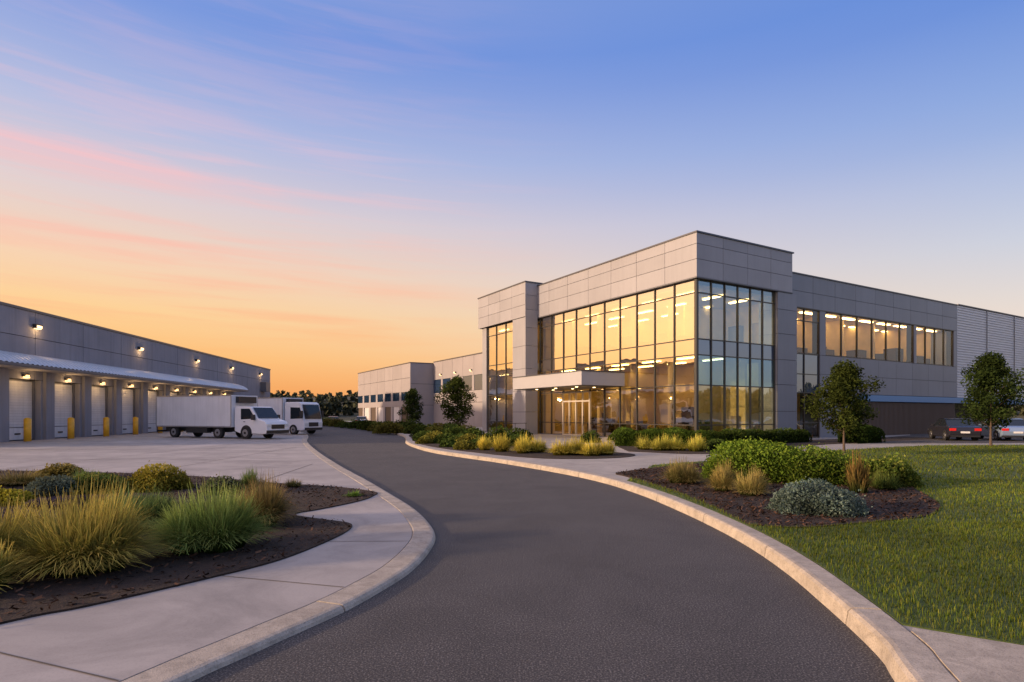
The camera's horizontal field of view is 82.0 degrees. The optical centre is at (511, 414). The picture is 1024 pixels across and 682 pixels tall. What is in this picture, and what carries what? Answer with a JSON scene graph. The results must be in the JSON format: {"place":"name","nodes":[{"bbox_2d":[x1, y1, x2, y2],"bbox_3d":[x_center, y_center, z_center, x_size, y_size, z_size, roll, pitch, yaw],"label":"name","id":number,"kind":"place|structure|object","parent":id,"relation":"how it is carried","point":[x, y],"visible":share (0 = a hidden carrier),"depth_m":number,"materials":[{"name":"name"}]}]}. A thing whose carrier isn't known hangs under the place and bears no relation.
{"place":"outdoors","nodes":[
{"label":"outdoors","id":0,"kind":"place"},
{"bbox_2d":[0,431,411,681],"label":"concrete apron","id":1,"kind":"object","parent":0,"point":[124,639],"visible":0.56,"depth_m":6.11,"materials":[{"name":"grey concrete"}]},
{"bbox_2d":[23,418,32,441],"bbox_3d":[-30.786,0.980,37.419,0.540,1.530,0.540,0,0,0],"label":"bollard","id":2,"kind":"object","parent":1,"relation":"on","point":[27,429],"visible":1,"depth_m":37.29,"materials":[{"name":"metal"}]},
{"bbox_2d":[67,417,73,438],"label":"bollard","id":3,"kind":"object","parent":1,"relation":"on","point":[70,427],"visible":0.88,"depth_m":41.55,"materials":[{"name":"metal"}]},
{"bbox_2d":[102,417,109,436],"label":"bollard","id":4,"kind":"object","parent":1,"relation":"on","point":[105,426],"visible":1,"depth_m":45.81,"materials":[{"name":"metal"}]},
{"bbox_2d":[0,301,270,441],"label":"loading dock warehouse","id":5,"kind":"structure","parent":1,"relation":"on","point":[56,371],"depth_m":45.63,"materials":[{"name":"grey concrete"}]},
{"bbox_2d":[9,324,261,440],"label":"dock doors","id":6,"kind":"structure","parent":5,"relation":"in","point":[17,414],"depth_m":43.95,"materials":[{"name":"metal"}]},
{"bbox_2d":[133,417,138,434],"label":"bollard","id":7,"kind":"object","parent":1,"relation":"on","point":[135,425],"visible":1,"depth_m":50.08,"materials":[{"name":"metal"}]},
{"bbox_2d":[0,469,377,623],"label":"mulch bed","id":8,"kind":"object","parent":1,"relation":"on","point":[81,588],"visible":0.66,"depth_m":6.76,"materials":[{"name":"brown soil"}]},
{"bbox_2d":[0,485,35,506],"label":"shrub","id":9,"kind":"object","parent":8,"relation":"on","point":[4,493],"visible":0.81,"depth_m":11.28,"materials":[{"name":"green plant"}]},
{"bbox_2d":[0,537,41,591],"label":"ornamental grass","id":10,"kind":"object","parent":8,"relation":"on","point":[4,561],"depth_m":5.91,"materials":[{"name":"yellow plant"}]},
{"bbox_2d":[0,468,45,485],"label":"ornamental grass","id":11,"kind":"object","parent":8,"relation":"on","point":[22,479],"depth_m":14.17,"materials":[{"name":"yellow plant"}]},
{"bbox_2d":[0,484,55,566],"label":"ornamental grass","id":12,"kind":"object","parent":8,"relation":"on","point":[6,529],"depth_m":6.62,"materials":[{"name":"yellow plant"}]},
{"bbox_2d":[23,474,80,497],"bbox_3d":[-9.901,1.521,12.693,1.156,0.482,1.149,0,0,0],"label":"shrub","id":13,"kind":"object","parent":8,"relation":"on","point":[42,486],"visible":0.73,"depth_m":12.48,"materials":[{"name":"green plant"}]},
{"bbox_2d":[30,462,83,479],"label":"shrub","id":14,"kind":"object","parent":8,"relation":"on","point":[66,469],"visible":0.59,"depth_m":15.70,"materials":[{"name":"green plant"}]},
{"bbox_2d":[22,494,107,509],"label":"shrub","id":15,"kind":"object","parent":8,"relation":"on","point":[53,498],"visible":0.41,"depth_m":10.94,"materials":[{"name":"green plant"}]},
{"bbox_2d":[0,470,184,581],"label":"ornamental grass","id":16,"kind":"object","parent":8,"relation":"on","point":[74,542],"depth_m":6.33,"materials":[{"name":"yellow plant"}]},
{"bbox_2d":[65,471,131,494],"bbox_3d":[-9.284,1.519,13.165,1.727,0.499,1.317,0,0,0],"label":"shrub","id":17,"kind":"object","parent":8,"relation":"on","point":[97,477],"visible":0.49,"depth_m":12.95,"materials":[{"name":"green plant"}]},
{"bbox_2d":[86,477,189,530],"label":"ornamental grass","id":18,"kind":"object","parent":8,"relation":"on","point":[149,510],"depth_m":8.88,"materials":[{"name":"green plant"}]},
{"bbox_2d":[112,493,176,505],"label":"shrub","id":19,"kind":"object","parent":8,"relation":"on","point":[143,496],"visible":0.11,"depth_m":11.06,"materials":[{"name":"green plant"}]},
{"bbox_2d":[122,460,194,492],"bbox_3d":[-8.233,1.418,13.635,1.662,0.703,1.397,0,0,23],"label":"shrub","id":20,"kind":"object","parent":8,"relation":"on","point":[147,476],"visible":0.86,"depth_m":13.34,"materials":[{"name":"green plant"}]},
{"bbox_2d":[137,473,286,556],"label":"ornamental grass","id":21,"kind":"object","parent":8,"relation":"on","point":[218,524],"depth_m":7.32,"materials":[{"name":"green plant"}]},
{"bbox_2d":[194,474,245,495],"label":"shrub","id":22,"kind":"object","parent":8,"relation":"on","point":[220,480],"visible":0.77,"depth_m":12.72,"materials":[{"name":"green plant"}]},
{"bbox_2d":[237,469,263,489],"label":"ornamental grass","id":23,"kind":"object","parent":8,"relation":"on","point":[245,480],"depth_m":13.31,"materials":[{"name":"green plant"}]},
{"bbox_2d":[230,468,306,526],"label":"ornamental grass","id":24,"kind":"object","parent":8,"relation":"on","point":[266,497],"depth_m":9.04,"materials":[{"name":"green plant"}]},
{"bbox_2d":[284,477,302,486],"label":"ornamental grass","id":25,"kind":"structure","parent":8,"relation":"on","point":[291,483],"depth_m":13.95,"materials":[{"name":"green plant"}]},
{"bbox_2d":[156,395,288,438],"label":"box truck","id":26,"kind":"object","parent":1,"relation":"on","point":[242,416],"visible":0.97,"depth_m":42.85,"materials":[{"name":"metal"}]},
{"bbox_2d":[258,397,323,434],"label":"box truck","id":27,"kind":"object","parent":1,"relation":"on","point":[297,414],"visible":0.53,"depth_m":51.03,"materials":[{"name":"metal"}]},
{"bbox_2d":[0,433,657,680],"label":"paving joints","id":28,"kind":"object","parent":1,"relation":"on","point":[221,575],"visible":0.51,"depth_m":5.99,"materials":[{"name":"grey concrete"}]},
{"bbox_2d":[347,418,364,428],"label":"shrub","id":29,"kind":"object","parent":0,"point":[353,424],"visible":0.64,"depth_m":70.36,"materials":[{"name":"green plant"}]},
{"bbox_2d":[358,352,481,426],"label":"warehouse building","id":30,"kind":"structure","parent":0,"point":[381,392],"depth_m":89.48,"materials":[{"name":"grey concrete"}]},
{"bbox_2d":[358,370,481,422],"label":"windows and lamps","id":31,"kind":"structure","parent":30,"relation":"in","point":[477,378],"depth_m":94.26,"materials":[{"name":"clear glass"}]},
{"bbox_2d":[0,0,1023,396],"label":"sky","id":32,"kind":"structure","parent":0,"point":[317,194],"materials":[{"name":"blue"}]},
{"bbox_2d":[192,426,894,681],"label":"asphalt road","id":33,"kind":"structure","parent":0,"point":[520,574],"depth_m":5.63,"materials":[{"name":"grey asphalt"}]},
{"bbox_2d":[121,432,435,681],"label":"kerb","id":34,"kind":"structure","parent":33,"relation":"on","point":[208,659],"depth_m":5.17,"materials":[{"name":"concrete"}]},
{"bbox_2d":[322,417,333,425],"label":"shrub","id":35,"kind":"object","parent":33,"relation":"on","point":[326,422],"visible":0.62,"depth_m":86.39,"materials":[{"name":"green plant"}]},
{"bbox_2d":[395,433,957,681],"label":"kerb","id":36,"kind":"structure","parent":33,"relation":"on","point":[902,653],"depth_m":5.72,"materials":[{"name":"concrete"}]},
{"bbox_2d":[329,418,344,426],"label":"shrub","id":37,"kind":"object","parent":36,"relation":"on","point":[335,421],"visible":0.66,"depth_m":82.39,"materials":[{"name":"green plant"}]},
{"bbox_2d":[297,396,1023,419],"bbox_3d":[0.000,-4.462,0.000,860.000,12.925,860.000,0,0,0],"label":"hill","id":38,"kind":"structure","parent":0,"point":[346,417],"depth_m":213.16,"materials":[{"name":"green plant"}]},
{"bbox_2d":[347,421,1023,681],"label":"entrance pavement","id":39,"kind":"structure","parent":0,"point":[610,467],"depth_m":22.12,"materials":[{"name":"concrete"}]},
{"bbox_2d":[372,422,403,433],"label":"shrub","id":40,"kind":"object","parent":39,"relation":"on","point":[389,428],"visible":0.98,"depth_m":51.54,"materials":[{"name":"green plant"}]},
{"bbox_2d":[397,388,423,421],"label":"deciduous tree","id":41,"kind":"object","parent":39,"relation":"on","point":[412,407],"visible":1,"depth_m":64.69,"materials":[{"name":"green plant"}]},
{"bbox_2d":[399,419,423,431],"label":"shrub","id":42,"kind":"object","parent":39,"relation":"on","point":[406,424],"visible":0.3,"depth_m":53.21,"materials":[{"name":"green plant"}]},
{"bbox_2d":[506,426,533,440],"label":"shrub","id":43,"kind":"object","parent":39,"relation":"on","point":[522,432],"visible":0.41,"depth_m":37.52,"materials":[{"name":"green plant"}]},
{"bbox_2d":[409,435,634,458],"bbox_3d":[-2.955,1.655,36.464,6.670,0.030,31.421,0,0,-20],"label":"mulch bed","id":44,"kind":"object","parent":39,"relation":"on","point":[546,454],"visible":0.41,"depth_m":24.03,"materials":[{"name":"brown soil"}]},
{"bbox_2d":[403,423,427,433],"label":"shrub","id":45,"kind":"object","parent":44,"relation":"on","point":[408,430],"visible":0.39,"depth_m":50.17,"materials":[{"name":"green plant"}]},
{"bbox_2d":[412,430,431,440],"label":"shrub","id":46,"kind":"object","parent":44,"relation":"on","point":[419,434],"visible":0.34,"depth_m":36.81,"materials":[{"name":"green plant"}]},
{"bbox_2d":[410,423,433,435],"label":"shrub","id":47,"kind":"object","parent":44,"relation":"on","point":[421,428],"visible":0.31,"depth_m":44.83,"materials":[{"name":"green plant"}]},
{"bbox_2d":[415,435,433,443],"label":"shrub","id":48,"kind":"object","parent":44,"relation":"on","point":[425,439],"visible":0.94,"depth_m":32.93,"materials":[{"name":"green plant"}]},
{"bbox_2d":[424,426,444,431],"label":"shrub","id":49,"kind":"object","parent":44,"relation":"on","point":[428,428],"visible":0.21,"depth_m":41.74,"materials":[{"name":"green plant"}]},
{"bbox_2d":[425,430,444,438],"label":"shrub","id":50,"kind":"object","parent":44,"relation":"on","point":[433,434],"visible":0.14,"depth_m":34.56,"materials":[{"name":"green plant"}]},
{"bbox_2d":[434,432,455,443],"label":"shrub","id":51,"kind":"object","parent":44,"relation":"on","point":[438,438],"visible":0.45,"depth_m":33.17,"materials":[{"name":"green plant"}]},
{"bbox_2d":[438,439,456,446],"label":"shrub","id":52,"kind":"object","parent":44,"relation":"on","point":[448,443],"visible":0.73,"depth_m":29.52,"materials":[{"name":"green plant"}]},
{"bbox_2d":[443,425,464,436],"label":"shrub","id":53,"kind":"object","parent":44,"relation":"on","point":[455,431],"visible":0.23,"depth_m":36.34,"materials":[{"name":"green plant"}]},
{"bbox_2d":[434,375,477,425],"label":"deciduous tree","id":54,"kind":"object","parent":44,"relation":"on","point":[457,396],"visible":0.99,"depth_m":47.59,"materials":[{"name":"green plant"}]},
{"bbox_2d":[453,440,475,449],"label":"shrub","id":55,"kind":"object","parent":44,"relation":"on","point":[464,445],"visible":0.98,"depth_m":27.37,"materials":[{"name":"green plant"}]},
{"bbox_2d":[453,433,480,441],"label":"shrub","id":56,"kind":"object","parent":44,"relation":"on","point":[468,436],"visible":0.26,"depth_m":30.46,"materials":[{"name":"green plant"}]},
{"bbox_2d":[463,427,486,436],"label":"shrub","id":57,"kind":"object","parent":44,"relation":"on","point":[475,431],"visible":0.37,"depth_m":34.74,"materials":[{"name":"green plant"}]},
{"bbox_2d":[470,436,491,447],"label":"shrub","id":58,"kind":"object","parent":44,"relation":"on","point":[475,441],"visible":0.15,"depth_m":28.97,"materials":[{"name":"green plant"}]},
{"bbox_2d":[477,435,492,449],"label":"ornamental grass","id":59,"kind":"object","parent":44,"relation":"on","point":[484,444],"depth_m":26.92,"materials":[{"name":"yellow plant"}]},
{"bbox_2d":[484,425,514,437],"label":"shrub","id":60,"kind":"object","parent":44,"relation":"on","point":[493,432],"visible":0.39,"depth_m":33.20,"materials":[{"name":"green plant"}]},
{"bbox_2d":[491,432,511,451],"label":"ornamental grass","id":61,"kind":"object","parent":44,"relation":"on","point":[502,445],"depth_m":25.82,"materials":[{"name":"yellow plant"}]},
{"bbox_2d":[506,434,529,445],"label":"shrub","id":62,"kind":"object","parent":44,"relation":"on","point":[513,437],"visible":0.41,"depth_m":30.72,"materials":[{"name":"green plant"}]},
{"bbox_2d":[510,434,532,453],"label":"ornamental grass","id":63,"kind":"object","parent":44,"relation":"on","point":[522,446],"depth_m":24.73,"materials":[{"name":"yellow plant"}]},
{"bbox_2d":[529,435,549,452],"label":"ornamental grass","id":64,"kind":"object","parent":44,"relation":"on","point":[537,446],"depth_m":25.35,"materials":[{"name":"yellow plant"}]},
{"bbox_2d":[547,435,575,454],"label":"ornamental grass","id":65,"kind":"object","parent":44,"relation":"on","point":[562,449],"depth_m":23.49,"materials":[{"name":"yellow plant"}]},
{"bbox_2d":[569,433,586,454],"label":"ornamental grass","id":66,"kind":"object","parent":44,"relation":"on","point":[578,446],"depth_m":24.00,"materials":[{"name":"yellow plant"}]},
{"bbox_2d":[575,437,607,455],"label":"ornamental grass","id":67,"kind":"object","parent":44,"relation":"on","point":[592,449],"depth_m":23.18,"materials":[{"name":"yellow plant"}]},
{"bbox_2d":[599,438,616,454],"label":"ornamental grass","id":68,"kind":"object","parent":44,"relation":"on","point":[608,449],"depth_m":23.78,"materials":[{"name":"yellow plant"}]},
{"bbox_2d":[578,429,601,442],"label":"shrub","id":69,"kind":"object","parent":39,"relation":"on","point":[589,435],"visible":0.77,"depth_m":34.30,"materials":[{"name":"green plant"}]},
{"bbox_2d":[481,243,1023,437],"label":"walls","id":70,"kind":"structure","parent":39,"relation":"on","point":[811,428],"depth_m":49.11,"materials":[{"name":"metal"}]},
{"bbox_2d":[513,371,624,389],"bbox_3d":[3.883,-2.370,42.925,3.690,0.900,8.700,0,0,-31],"label":"entrance canopy","id":71,"kind":"object","parent":70,"relation":"attached to","point":[581,378],"visible":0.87,"depth_m":39.84,"materials":[{"name":"white metal"}]},
{"bbox_2d":[562,391,590,435],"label":"entrance doors","id":72,"kind":"structure","parent":70,"relation":"attached to","point":[563,409],"depth_m":45.04,"materials":[{"name":"metal"}]},
{"bbox_2d":[478,232,956,437],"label":"cladding panels","id":73,"kind":"object","parent":70,"relation":"attached to","point":[525,402],"visible":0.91,"depth_m":42.26,"materials":[{"name":"metal"}]},
{"bbox_2d":[487,278,953,437],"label":"window frames","id":74,"kind":"structure","parent":70,"relation":"attached to","point":[696,354],"depth_m":39.26,"materials":[{"name":"metal"}]},
{"bbox_2d":[488,280,964,431],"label":"glazing","id":75,"kind":"structure","parent":70,"relation":"attached to","point":[684,317],"depth_m":40.46,"materials":[{"name":"clear glass"}]},
{"bbox_2d":[536,285,941,436],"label":"interior","id":76,"kind":"object","parent":70,"relation":"in","point":[684,394],"visible":0.39,"depth_m":45.30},
{"bbox_2d":[477,230,1023,390],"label":"roof coping","id":77,"kind":"object","parent":70,"relation":"on","point":[573,387],"visible":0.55,"depth_m":42.87,"materials":[{"name":"metal"}]},
{"bbox_2d":[957,305,1023,398],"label":"corrugated cladding","id":78,"kind":"structure","parent":70,"relation":"attached to","point":[971,333],"depth_m":55.08,"materials":[{"name":"white metal"}]},
{"bbox_2d":[618,437,941,453],"bbox_3d":[16.102,1.655,35.669,28.832,0.030,9.335,0,0,-38],"label":"mulch bed","id":79,"kind":"object","parent":39,"relation":"on","point":[687,451],"visible":0.34,"depth_m":32.00,"materials":[{"name":"brown wood"}]},
{"bbox_2d":[634,435,650,449],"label":"ornamental grass","id":80,"kind":"object","parent":79,"relation":"on","point":[643,445],"depth_m":27.48,"materials":[{"name":"yellow plant"}]},
{"bbox_2d":[649,433,672,450],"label":"ornamental grass","id":81,"kind":"object","parent":79,"relation":"on","point":[662,444],"depth_m":26.54,"materials":[{"name":"yellow plant"}]},
{"bbox_2d":[607,427,716,446],"bbox_3d":[7.608,1.142,30.196,5.571,1.083,1.614,0,0,26],"label":"hedge","id":82,"kind":"object","parent":79,"relation":"on","point":[623,436],"visible":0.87,"depth_m":30.02,"materials":[{"name":"green plant"}]},
{"bbox_2d":[667,434,686,450],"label":"ornamental grass","id":83,"kind":"object","parent":79,"relation":"on","point":[675,445],"depth_m":26.63,"materials":[{"name":"yellow plant"}]},
{"bbox_2d":[683,432,706,451],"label":"ornamental grass","id":84,"kind":"object","parent":79,"relation":"on","point":[697,445],"depth_m":25.98,"materials":[{"name":"yellow plant"}]},
{"bbox_2d":[704,438,728,450],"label":"shrub","id":85,"kind":"object","parent":79,"relation":"on","point":[711,443],"visible":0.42,"depth_m":26.72,"materials":[{"name":"green plant"}]},
{"bbox_2d":[703,428,753,445],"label":"hedge","id":86,"kind":"object","parent":79,"relation":"on","point":[728,434],"visible":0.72,"depth_m":30.45,"materials":[{"name":"green plant"}]},
{"bbox_2d":[732,427,812,443],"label":"hedge","id":87,"kind":"object","parent":79,"relation":"on","point":[789,435],"visible":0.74,"depth_m":33.67,"materials":[{"name":"green plant"}]},
{"bbox_2d":[837,424,885,443],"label":"hedge","id":88,"kind":"object","parent":79,"relation":"on","point":[873,434],"visible":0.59,"depth_m":33.82,"materials":[{"name":"green plant"}]},
{"bbox_2d":[861,402,954,434],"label":"screen slats","id":89,"kind":"object","parent":39,"relation":"on","point":[894,418],"visible":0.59,"depth_m":48.13,"materials":[{"name":"metal"}]},
{"bbox_2d":[627,444,1023,644],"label":"lawn","id":90,"kind":"structure","parent":0,"point":[930,626],"depth_m":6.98,"materials":[{"name":"green plant"}]},
{"bbox_2d":[616,462,939,527],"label":"mulch","id":91,"kind":"object","parent":90,"relation":"on","point":[794,514],"visible":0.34,"depth_m":11.01,"materials":[{"name":"brown wood"}]},
{"bbox_2d":[658,452,706,483],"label":"ornamental grass","id":92,"kind":"object","parent":91,"relation":"on","point":[679,473],"depth_m":13.80,"materials":[{"name":"beige plant"}]},
{"bbox_2d":[703,459,737,491],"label":"ornamental grass","id":93,"kind":"object","parent":91,"relation":"on","point":[721,479],"depth_m":12.50,"materials":[{"name":"beige plant"}]},
{"bbox_2d":[729,463,772,495],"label":"ornamental grass","id":94,"kind":"object","parent":91,"relation":"on","point":[754,484],"depth_m":11.88,"materials":[{"name":"beige plant"}]},
{"bbox_2d":[696,436,807,483],"bbox_3d":[6.244,1.107,14.842,2.993,1.175,2.408,0,0,0],"label":"shrub","id":95,"kind":"object","parent":91,"relation":"on","point":[744,456],"visible":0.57,"depth_m":14.30,"materials":[{"name":"green plant"}]},
{"bbox_2d":[768,443,857,486],"bbox_3d":[7.306,1.183,14.236,2.501,1.021,2.041,0,0,0],"label":"shrub","id":96,"kind":"object","parent":91,"relation":"on","point":[824,466],"visible":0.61,"depth_m":13.74,"materials":[{"name":"green plant"}]},
{"bbox_2d":[764,476,873,517],"bbox_3d":[5.144,1.356,9.973,1.652,0.625,1.533,0,0,0],"label":"shrub","id":97,"kind":"object","parent":91,"relation":"on","point":[822,497],"visible":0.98,"depth_m":9.65,"materials":[{"name":"green plant"}]},
{"bbox_2d":[842,447,873,492],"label":"ornamental grass","id":98,"kind":"object","parent":91,"relation":"on","point":[857,475],"depth_m":12.22,"materials":[{"name":"beige plant"}]},
{"bbox_2d":[842,452,927,487],"bbox_3d":[8.512,1.278,13.778,1.984,0.830,1.571,0,0,0],"label":"shrub","id":99,"kind":"object","parent":91,"relation":"on","point":[907,477],"visible":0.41,"depth_m":13.32,"materials":[{"name":"green plant"}]},
{"bbox_2d":[869,463,904,489],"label":"ornamental grass","id":100,"kind":"object","parent":91,"relation":"on","point":[881,484],"depth_m":12.77,"materials":[{"name":"green plant"}]},
{"bbox_2d":[800,358,885,454],"bbox_3d":[12.936,-0.257,23.545,2.921,3.923,2.652,0,0,0],"label":"deciduous tree","id":101,"kind":"object","parent":90,"relation":"on","point":[843,383],"visible":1,"depth_m":23.11,"materials":[{"name":"green plant"}]},
{"bbox_2d":[956,351,1023,445],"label":"deciduous tree","id":102,"kind":"object","parent":90,"relation":"on","point":[988,373],"visible":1,"depth_m":30.21,"materials":[{"name":"green plant"}]},
{"bbox_2d":[873,434,1023,443],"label":"parking lot","id":103,"kind":"structure","parent":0,"point":[985,439],"depth_m":36.97,"materials":[{"name":"grey asphalt"}]},
{"bbox_2d":[927,418,981,440],"bbox_3d":[28.599,0.970,38.198,1.995,1.435,4.308,0,0,20],"label":"parked car","id":104,"kind":"object","parent":103,"relation":"on","point":[946,428],"visible":0.95,"depth_m":36.91,"materials":[{"name":"paint"}]},
{"bbox_2d":[979,418,1023,440],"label":"parked car","id":105,"kind":"object","parent":103,"relation":"on","point":[1014,428],"visible":0.65,"depth_m":36.47,"materials":[{"name":"white paint"}]},
{"bbox_2d":[911,628,1023,681],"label":"pavement","id":106,"kind":"structure","parent":0,"point":[961,658],"depth_m":4.01,"materials":[{"name":"concrete"}]},
{"label":"ground","id":107,"kind":"structure","parent":0,"visible":0},
{"bbox_2d":[270,390,1023,416],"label":"distant trees","id":108,"kind":"object","parent":107,"relation":"on","point":[332,406],"visible":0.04,"depth_m":240.53,"materials":[{"name":"green plant"}]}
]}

